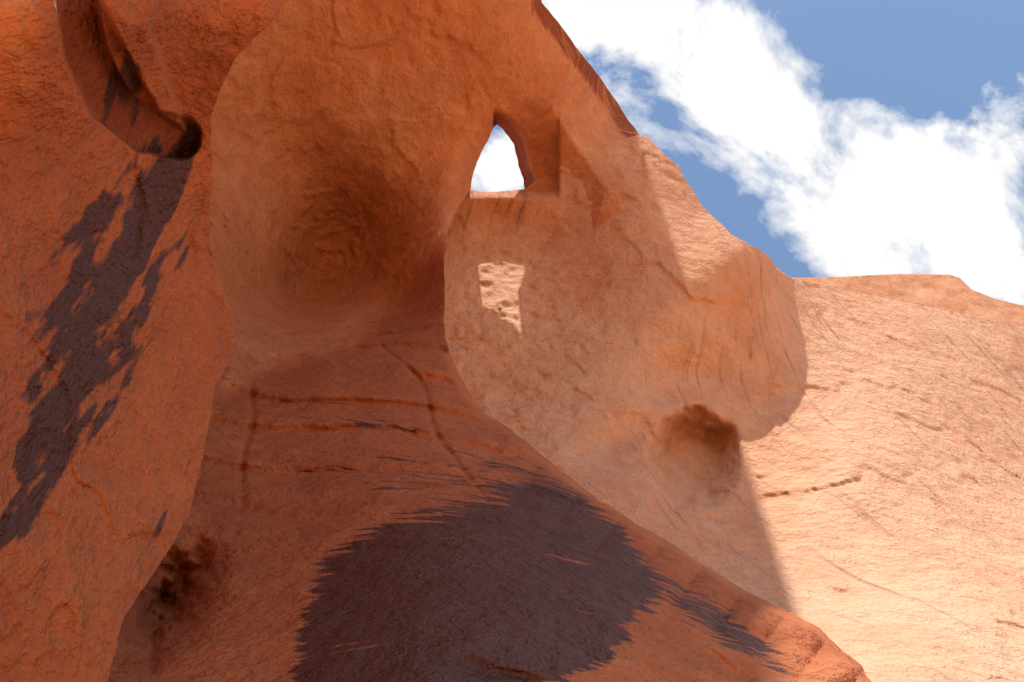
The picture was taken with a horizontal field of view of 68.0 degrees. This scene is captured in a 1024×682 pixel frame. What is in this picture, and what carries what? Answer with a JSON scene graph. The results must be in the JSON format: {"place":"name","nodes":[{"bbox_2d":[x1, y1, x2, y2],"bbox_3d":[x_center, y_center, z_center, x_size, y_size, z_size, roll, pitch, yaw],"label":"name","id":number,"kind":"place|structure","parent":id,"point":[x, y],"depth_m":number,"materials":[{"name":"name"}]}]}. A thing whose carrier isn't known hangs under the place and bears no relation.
{"place":"outdoors","nodes":[
{"label":"outdoors","id":0,"kind":"place"},
{"bbox_2d":[0,0,373,681],"bbox_3d":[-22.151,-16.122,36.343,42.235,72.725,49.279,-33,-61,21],"label":"rock wall","id":1,"kind":"structure","parent":0,"point":[116,318],"depth_m":10.00,"materials":[{"name":"stone"}]},
{"bbox_2d":[108,0,913,681],"bbox_3d":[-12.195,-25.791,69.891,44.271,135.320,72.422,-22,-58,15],"label":"rock arch","id":2,"kind":"structure","parent":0,"point":[406,506],"depth_m":25.99,"materials":[{"name":"stone"}]},
{"bbox_2d":[444,135,1023,681],"bbox_3d":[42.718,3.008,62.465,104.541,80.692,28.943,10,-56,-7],"label":"rock wall","id":3,"kind":"structure","parent":0,"point":[834,463],"depth_m":45.70,"materials":[{"name":"stone"}]},
{"bbox_2d":[470,0,1023,305],"label":"sky","id":4,"kind":"structure","parent":0,"point":[840,138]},
{"bbox_2d":[777,268,1023,325],"bbox_3d":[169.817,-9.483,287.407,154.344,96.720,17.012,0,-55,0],"label":"distant rock ridge","id":5,"kind":"structure","parent":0,"point":[951,293],"depth_m":287.65,"materials":[{"name":"stone"}]}
]}

